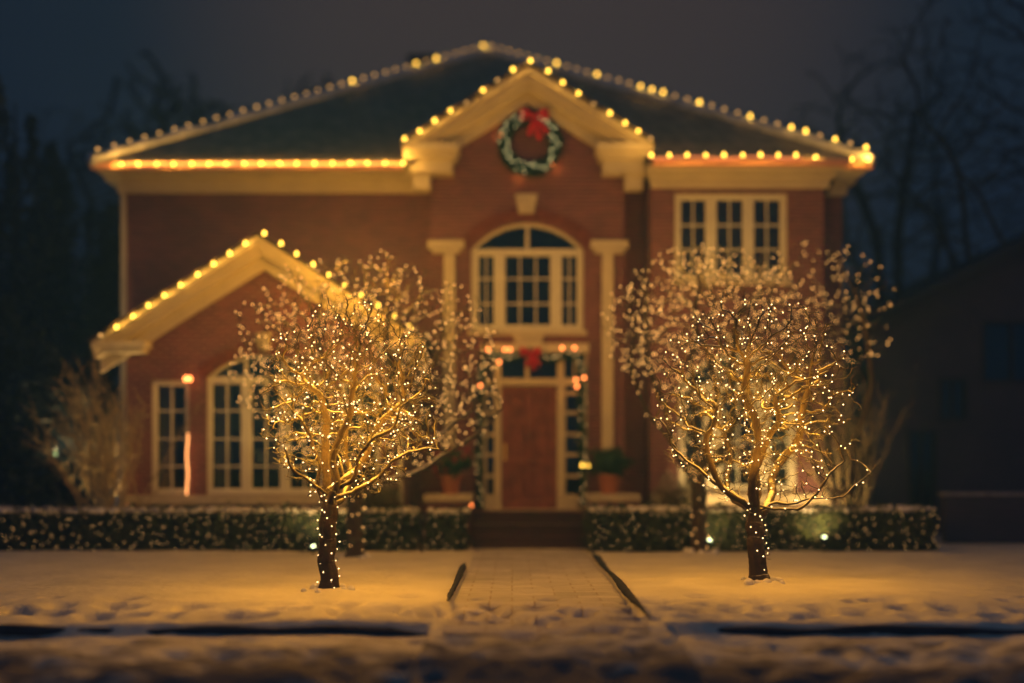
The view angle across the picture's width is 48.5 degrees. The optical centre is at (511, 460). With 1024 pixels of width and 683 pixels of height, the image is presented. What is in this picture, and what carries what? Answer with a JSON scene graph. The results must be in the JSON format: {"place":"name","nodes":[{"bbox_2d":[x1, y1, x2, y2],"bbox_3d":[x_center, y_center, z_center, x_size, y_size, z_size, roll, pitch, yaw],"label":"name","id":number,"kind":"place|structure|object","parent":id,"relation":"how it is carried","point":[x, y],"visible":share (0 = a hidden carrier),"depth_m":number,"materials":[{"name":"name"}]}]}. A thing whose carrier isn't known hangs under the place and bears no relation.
{"place":"outdoors","nodes":[
{"label":"outdoors","id":0,"kind":"place"},
{"bbox_2d":[0,464,1023,682],"bbox_3d":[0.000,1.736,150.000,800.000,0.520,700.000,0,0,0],"label":"ground","id":1,"kind":"structure","parent":0,"point":[692,603],"depth_m":11.36,"materials":[{"name":"white snow"}]},
{"bbox_2d":[0,294,97,513],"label":"conifer","id":2,"kind":"object","parent":1,"relation":"on","point":[26,480],"visible":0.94,"depth_m":20.84,"materials":[{"name":"green plant"}]},
{"bbox_2d":[54,453,56,505],"bbox_3d":[-8.371,0.703,20.904,0.100,1.695,0.102,0,0,0],"label":"lamp post","id":3,"kind":"object","parent":1,"relation":"on","point":[55,454],"visible":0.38,"depth_m":20.89,"materials":[{"name":"black metal"}]},
{"bbox_2d":[0,77,120,505],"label":"conifer","id":4,"kind":"object","parent":1,"relation":"on","point":[50,244],"visible":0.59,"depth_m":24.35,"materials":[{"name":"green plant"}]},
{"bbox_2d":[0,245,120,513],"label":"neighbour house","id":5,"kind":"structure","parent":1,"relation":"on","point":[82,278],"depth_m":30.27,"materials":[{"name":"brick"}]},
{"bbox_2d":[54,326,87,363],"bbox_3d":[-11.600,-3.050,30.025,0.900,1.000,0.150,0,0,0],"label":"window","id":6,"kind":"structure","parent":5,"relation":"in","point":[60,326],"depth_m":29.95,"materials":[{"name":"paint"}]},
{"bbox_2d":[1,161,120,507],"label":"conifer","id":7,"kind":"object","parent":1,"relation":"on","point":[97,267],"visible":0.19,"depth_m":26.73,"materials":[{"name":"green plant"}]},
{"bbox_2d":[0,105,128,293],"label":"bare tree","id":8,"kind":"object","parent":1,"relation":"on","point":[75,184],"visible":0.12,"depth_m":32.87,"materials":[{"name":"brown plant"}]},
{"bbox_2d":[9,348,212,515],"bbox_3d":[-7.046,-0.337,19.866,2.608,3.393,2.885,0,0,38],"label":"bare shrub","id":9,"kind":"object","parent":1,"relation":"on","point":[107,498],"visible":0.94,"depth_m":19.72,"materials":[{"name":"brown plant"}]},
{"bbox_2d":[64,50,201,283],"bbox_3d":[-10.836,-5.316,34.036,4.022,13.754,2.856,0,0,26],"label":"bare tree","id":10,"kind":"object","parent":1,"relation":"on","point":[162,121],"visible":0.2,"depth_m":33.70,"materials":[{"name":"brown plant"}]},
{"bbox_2d":[143,71,213,138],"bbox_3d":[-10.445,-5.357,35.974,2.922,13.878,1.923,0,0,0],"label":"bare tree","id":11,"kind":"object","parent":1,"relation":"on","point":[202,115],"visible":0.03,"depth_m":35.97,"materials":[{"name":"brown plant"}]},
{"bbox_2d":[177,98,238,128],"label":"bare tree","id":12,"kind":"object","parent":1,"relation":"on","point":[215,105],"visible":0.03,"depth_m":34.80,"materials":[{"name":"brown plant"}]},
{"bbox_2d":[0,499,425,551],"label":"clipped hedge","id":13,"kind":"object","parent":1,"relation":"on","point":[223,527],"visible":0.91,"depth_m":19.48,"materials":[{"name":"green plant"}]},
{"bbox_2d":[3,512,414,550],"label":"net lights","id":14,"kind":"object","parent":13,"relation":"attached to","point":[196,532],"visible":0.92,"depth_m":19.38},
{"bbox_2d":[0,624,428,636],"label":"kerb","id":15,"kind":"structure","parent":1,"relation":"on","point":[20,630],"depth_m":10.83,"materials":[{"name":"concrete"}]},
{"bbox_2d":[266,72,333,107],"bbox_3d":[-6.762,-6.038,40.052,4.869,15.234,3.023,0,0,0],"label":"bare tree","id":16,"kind":"object","parent":1,"relation":"on","point":[326,83],"visible":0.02,"depth_m":39.91,"materials":[{"name":"brown plant"}]},
{"bbox_2d":[310,545,315,553],"bbox_3d":[-3.300,1.474,18.904,0.100,0.153,0.102,0,0,0],"label":"spot lamp","id":17,"kind":"object","parent":1,"relation":"on","point":[313,548],"visible":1,"depth_m":18.88,"materials":[{"name":"black metal"}]},
{"bbox_2d":[258,290,452,592],"bbox_3d":[-1.847,-0.099,13.460,2.362,3.811,1.941,0,0,0],"label":"bare tree","id":18,"kind":"object","parent":1,"relation":"on","point":[329,508],"visible":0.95,"depth_m":13.26,"materials":[{"name":"brown plant"}]},
{"bbox_2d":[258,298,437,588],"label":"fairy lights","id":19,"kind":"object","parent":18,"relation":"attached to","point":[349,407],"visible":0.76,"depth_m":13.28},
{"bbox_2d":[221,250,502,557],"bbox_3d":[-2.392,-0.820,18.308,4.497,5.157,2.340,0,0,0],"label":"bare tree","id":20,"kind":"object","parent":1,"relation":"on","point":[353,522],"visible":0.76,"depth_m":18.20,"materials":[{"name":"brown plant"}]},
{"bbox_2d":[229,250,501,550],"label":"fairy lights","id":21,"kind":"object","parent":20,"relation":"attached to","point":[372,357],"visible":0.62,"depth_m":18.19},
{"bbox_2d":[362,474,406,515],"bbox_3d":[-2.265,0.861,19.949,0.877,1.386,0.809,0,0,0],"label":"leafy shrub","id":22,"kind":"object","parent":1,"relation":"on","point":[382,497],"visible":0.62,"depth_m":19.76,"materials":[{"name":"green plant"}]},
{"bbox_2d":[415,511,427,551],"bbox_3d":[-1.537,1.204,19.300,0.219,0.692,0.230,0,0,0],"label":"path light","id":23,"kind":"object","parent":1,"relation":"on","point":[421,518],"visible":0.94,"depth_m":19.25,"materials":[{"name":"black metal"}]},
{"bbox_2d":[423,505,474,550],"bbox_3d":[-1.111,1.176,19.735,0.917,0.810,0.900,0,0,0],"label":"clipped hedge","id":24,"kind":"object","parent":1,"relation":"on","point":[454,533],"visible":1,"depth_m":19.51,"materials":[{"name":"green plant"}]},
{"bbox_2d":[426,513,465,547],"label":"net lights","id":25,"kind":"object","parent":24,"relation":"attached to","point":[441,526],"visible":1,"depth_m":19.43},
{"bbox_2d":[447,563,465,600],"bbox_3d":[-0.700,1.519,14.650,0.104,0.107,4.502,0,0,0],"label":"path edging","id":26,"kind":"object","parent":1,"relation":"on","point":[460,573],"visible":1,"depth_m":14.45,"materials":[{"name":"stone"}]},
{"bbox_2d":[86,45,877,548],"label":"brick house","id":27,"kind":"structure","parent":1,"relation":"on","point":[580,233],"depth_m":22.00,"materials":[{"name":"brick"}]},
{"bbox_2d":[152,380,188,493],"bbox_3d":[-6.103,-0.420,20.554,0.676,2.046,0.408,0,0,0],"label":"window","id":28,"kind":"structure","parent":27,"relation":"in","point":[163,391],"depth_m":20.38,"materials":[{"name":"paint"}]},
{"bbox_2d":[186,433,188,494],"bbox_3d":[-5.752,0.054,20.160,0.059,1.090,0.035,0,0,0],"label":"rope light","id":29,"kind":"object","parent":27,"relation":"attached to","point":[187,463],"visible":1,"depth_m":20.15,"materials":[{"name":"plastic"}]},
{"bbox_2d":[184,376,191,381],"bbox_3d":[-5.726,-1.451,20.100,0.154,0.098,0.078,0,0,0],"label":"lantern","id":30,"kind":"object","parent":27,"relation":"attached to","point":[186,378],"visible":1,"depth_m":20.07,"materials":[{"name":"yellow glass"}]},
{"bbox_2d":[118,164,400,166],"bbox_3d":[-4.754,-5.575,21.470,5.335,0.058,0.029,0,0,0],"label":"rope light","id":31,"kind":"object","parent":27,"relation":"attached to","point":[258,165],"visible":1,"depth_m":21.46,"materials":[{"name":"yellow plastic"}]},
{"bbox_2d":[120,161,404,167],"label":"string lights","id":32,"kind":"object","parent":27,"relation":"attached to","point":[261,164],"visible":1,"depth_m":21.45},
{"bbox_2d":[98,231,428,338],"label":"string lights","id":33,"kind":"object","parent":27,"relation":"attached to","point":[133,317],"visible":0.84,"depth_m":19.69},
{"bbox_2d":[207,354,322,493],"bbox_3d":[-4.417,-0.658,20.554,2.074,2.522,0.408,0,0,0],"label":"window","id":34,"kind":"structure","parent":27,"relation":"in","point":[222,410],"depth_m":20.37,"materials":[{"name":"paint"}]},
{"bbox_2d":[96,44,483,152],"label":"string lights","id":35,"kind":"object","parent":27,"relation":"attached to","point":[243,110],"visible":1,"depth_m":24.27},
{"bbox_2d":[341,380,379,493],"bbox_3d":[-2.709,-0.420,20.410,0.703,2.046,0.120,0,0,0],"label":"window","id":36,"kind":"structure","parent":27,"relation":"in","point":[377,455],"depth_m":20.35,"materials":[{"name":"paint"}]},
{"bbox_2d":[438,475,462,493],"bbox_3d":[-1.153,0.440,21.350,0.470,0.360,0.470,0,0,0],"label":"flower pot","id":37,"kind":"object","parent":27,"relation":"on","point":[449,485],"visible":0.88,"depth_m":21.20,"materials":[{"name":"ceramic"}]},
{"bbox_2d":[427,445,472,478],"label":"potted evergreen","id":38,"kind":"object","parent":37,"relation":"in","point":[453,463],"visible":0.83,"depth_m":21.14,"materials":[{"name":"green plant"}]},
{"bbox_2d":[403,58,651,142],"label":"string lights","id":39,"kind":"object","parent":27,"relation":"attached to","point":[561,83],"visible":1,"depth_m":21.35},
{"bbox_2d":[471,223,583,329],"bbox_3d":[0.297,-3.564,22.110,2.178,2.079,0.120,0,0,0],"label":"window","id":40,"kind":"structure","parent":27,"relation":"in","point":[499,255],"depth_m":22.06,"materials":[{"name":"paint"}]},
{"bbox_2d":[501,386,556,508],"bbox_3d":[0.332,-0.256,22.027,1.071,2.372,0.167,0,0,0],"label":"door","id":41,"kind":"structure","parent":27,"relation":"in","point":[528,413],"depth_m":22.03,"materials":[{"name":"brown wood"}]},
{"bbox_2d":[495,108,565,178],"bbox_3d":[0.346,-6.088,21.855,1.411,1.406,0.336,0,0,0],"label":"wreath","id":42,"kind":"object","parent":27,"relation":"attached to","point":[538,120],"visible":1,"depth_m":21.80,"materials":[{"name":"green plant"}]},
{"bbox_2d":[471,346,589,510],"bbox_3d":[0.350,-0.602,21.782,2.316,3.214,0.350,0,0,0],"label":"garland","id":43,"kind":"object","parent":27,"relation":"attached to","point":[535,354],"visible":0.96,"depth_m":21.82,"materials":[{"name":"green plant"}]},
{"bbox_2d":[597,475,621,493],"bbox_3d":[1.826,0.440,21.350,0.470,0.360,0.470,0,0,0],"label":"flower pot","id":44,"kind":"object","parent":27,"relation":"on","point":[609,484],"visible":0.91,"depth_m":21.20,"materials":[{"name":"ceramic"}]},
{"bbox_2d":[586,446,636,477],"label":"potted evergreen","id":45,"kind":"object","parent":44,"relation":"in","point":[609,461],"visible":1,"depth_m":21.19,"materials":[{"name":"green plant"}]},
{"bbox_2d":[491,45,867,150],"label":"string lights","id":46,"kind":"object","parent":27,"relation":"attached to","point":[724,110],"visible":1,"depth_m":24.21},
{"bbox_2d":[649,156,800,158],"bbox_3d":[3.932,-5.595,21.000,2.799,0.057,0.029,0,0,0],"label":"rope light","id":47,"kind":"object","parent":27,"relation":"attached to","point":[725,158],"visible":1,"depth_m":20.99,"materials":[{"name":"yellow plastic"}]},
{"bbox_2d":[675,194,786,278],"bbox_3d":[4.161,-4.262,21.710,2.139,1.624,0.120,0,0,0],"label":"window","id":48,"kind":"structure","parent":27,"relation":"in","point":[710,200],"depth_m":21.66,"materials":[{"name":"paint"}]},
{"bbox_2d":[678,354,795,492],"bbox_3d":[4.282,-0.724,21.856,2.246,2.673,0.412,0,0,0],"label":"window","id":49,"kind":"structure","parent":27,"relation":"in","point":[791,469],"depth_m":21.66,"materials":[{"name":"paint"}]},
{"bbox_2d":[650,152,868,163],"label":"string lights","id":50,"kind":"object","parent":27,"relation":"attached to","point":[760,155],"visible":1,"depth_m":20.99},
{"bbox_2d":[591,552,650,618],"bbox_3d":[1.337,1.522,15.001,0.115,0.114,8.003,0,0,0],"label":"path edging","id":51,"kind":"object","parent":1,"relation":"on","point":[625,590],"visible":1,"depth_m":13.62,"materials":[{"name":"stone"}]},
{"bbox_2d":[646,470,691,512],"bbox_3d":[3.019,0.856,20.895,1.141,1.397,0.803,0,0,0],"label":"leafy shrub","id":52,"kind":"object","parent":1,"relation":"on","point":[674,499],"visible":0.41,"depth_m":20.75,"materials":[{"name":"green plant"}]},
{"bbox_2d":[707,539,712,550],"bbox_3d":[3.292,1.424,18.954,0.100,0.252,0.102,0,0,0],"label":"spot lamp","id":53,"kind":"object","parent":1,"relation":"on","point":[709,542],"visible":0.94,"depth_m":18.93,"materials":[{"name":"black metal"}]},
{"bbox_2d":[600,244,820,553],"bbox_3d":[3.312,-0.916,18.934,3.783,5.371,2.688,0,0,0],"label":"bare tree","id":54,"kind":"object","parent":1,"relation":"on","point":[698,520],"visible":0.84,"depth_m":18.86,"materials":[{"name":"brown plant"}]},
{"bbox_2d":[602,244,816,547],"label":"fairy lights","id":55,"kind":"object","parent":54,"relation":"attached to","point":[706,328],"visible":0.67,"depth_m":18.77},
{"bbox_2d":[579,499,938,551],"bbox_3d":[4.253,1.125,19.754,6.174,0.905,1.060,0,0,0],"label":"clipped hedge","id":56,"kind":"object","parent":1,"relation":"on","point":[921,526],"visible":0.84,"depth_m":19.48,"materials":[{"name":"green plant"}]},
{"bbox_2d":[590,510,932,548],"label":"net lights","id":57,"kind":"object","parent":56,"relation":"attached to","point":[766,525],"visible":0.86,"depth_m":19.38},
{"bbox_2d":[647,285,875,584],"bbox_3d":[3.143,-0.230,14.483,2.829,4.023,2.178,0,0,0],"label":"bare tree","id":58,"kind":"object","parent":1,"relation":"on","point":[758,570],"visible":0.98,"depth_m":14.28,"materials":[{"name":"brown plant"}]},
{"bbox_2d":[655,292,871,559],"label":"fairy lights","id":59,"kind":"object","parent":58,"relation":"attached to","point":[765,411],"visible":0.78,"depth_m":14.28},
{"bbox_2d":[821,536,826,551],"bbox_3d":[5.230,1.402,19.054,0.100,0.296,0.102,0,0,0],"label":"spot lamp","id":60,"kind":"object","parent":1,"relation":"on","point":[824,539],"visible":1,"depth_m":19.04,"materials":[{"name":"black metal"}]},
{"bbox_2d":[734,240,916,506],"bbox_3d":[5.379,-1.177,19.994,2.460,5.497,2.546,0,0,-41],"label":"bare tree","id":61,"kind":"object","parent":1,"relation":"on","point":[856,437],"visible":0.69,"depth_m":20.15,"materials":[{"name":"brown plant"}]},
{"bbox_2d":[740,243,894,361],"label":"fairy lights","id":62,"kind":"object","parent":61,"relation":"attached to","point":[824,300],"visible":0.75,"depth_m":20.00},
{"bbox_2d":[750,348,914,506],"bbox_3d":[5.849,-0.388,20.895,2.636,3.492,1.956,0,0,39],"label":"bare shrub","id":63,"kind":"object","parent":1,"relation":"on","point":[837,453],"visible":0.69,"depth_m":20.80,"materials":[{"name":"brown plant"}]},
{"bbox_2d":[842,437,867,506],"bbox_3d":[8.000,0.430,27.045,4.200,2.040,0.090,0,0,0],"label":"wooden fence","id":64,"kind":"object","parent":1,"relation":"on","point":[863,474],"visible":0.04,"depth_m":27.00,"materials":[{"name":"brown wood"}]},
{"bbox_2d":[717,625,1023,635],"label":"kerb","id":65,"kind":"structure","parent":1,"relation":"on","point":[905,630],"depth_m":10.82,"materials":[{"name":"concrete"}]},
{"bbox_2d":[783,20,1023,357],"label":"bare tree","id":66,"kind":"object","parent":1,"relation":"on","point":[871,223],"visible":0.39,"depth_m":29.57,"materials":[{"name":"brown plant"}]},
{"bbox_2d":[841,0,1023,300],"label":"bare tree","id":67,"kind":"object","parent":1,"relation":"on","point":[952,257],"visible":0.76,"depth_m":25.78,"materials":[{"name":"brown plant"}]},
{"bbox_2d":[842,233,1023,533],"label":"neighbour house","id":68,"kind":"structure","parent":1,"relation":"on","point":[957,341],"depth_m":24.00,"materials":[{"name":"brick"}]},
{"bbox_2d":[908,430,936,522],"bbox_3d":[8.650,0.350,24.030,0.600,2.000,0.140,0,0,0],"label":"window","id":69,"kind":"structure","parent":68,"relation":"in","point":[934,432],"depth_m":23.96,"materials":[{"name":"black"}]},
{"bbox_2d":[939,378,967,420],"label":"window","id":70,"kind":"structure","parent":68,"relation":"in","point":[964,380],"depth_m":23.96,"materials":[{"name":"black glass"}]},
{"bbox_2d":[981,321,1023,382],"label":"window","id":71,"kind":"structure","parent":68,"relation":"in","point":[983,323],"depth_m":23.96,"materials":[{"name":"black glass"}]},
{"bbox_2d":[0,0,1023,463],"label":"sky","id":72,"kind":"structure","parent":0,"point":[753,57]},
{"bbox_2d":[442,549,650,640],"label":"path","id":73,"kind":"structure","parent":0,"point":[515,595],"depth_m":13.02,"materials":[{"name":"white snow"}]},
{"bbox_2d":[842,277,868,493],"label":"wall","id":74,"kind":"structure","parent":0,"point":[856,359],"depth_m":30.86,"materials":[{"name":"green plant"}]},
{"bbox_2d":[938,492,1023,542],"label":"garden wall","id":75,"kind":"structure","parent":0,"point":[982,517],"depth_m":21.50,"materials":[{"name":"brick"}]}
]}

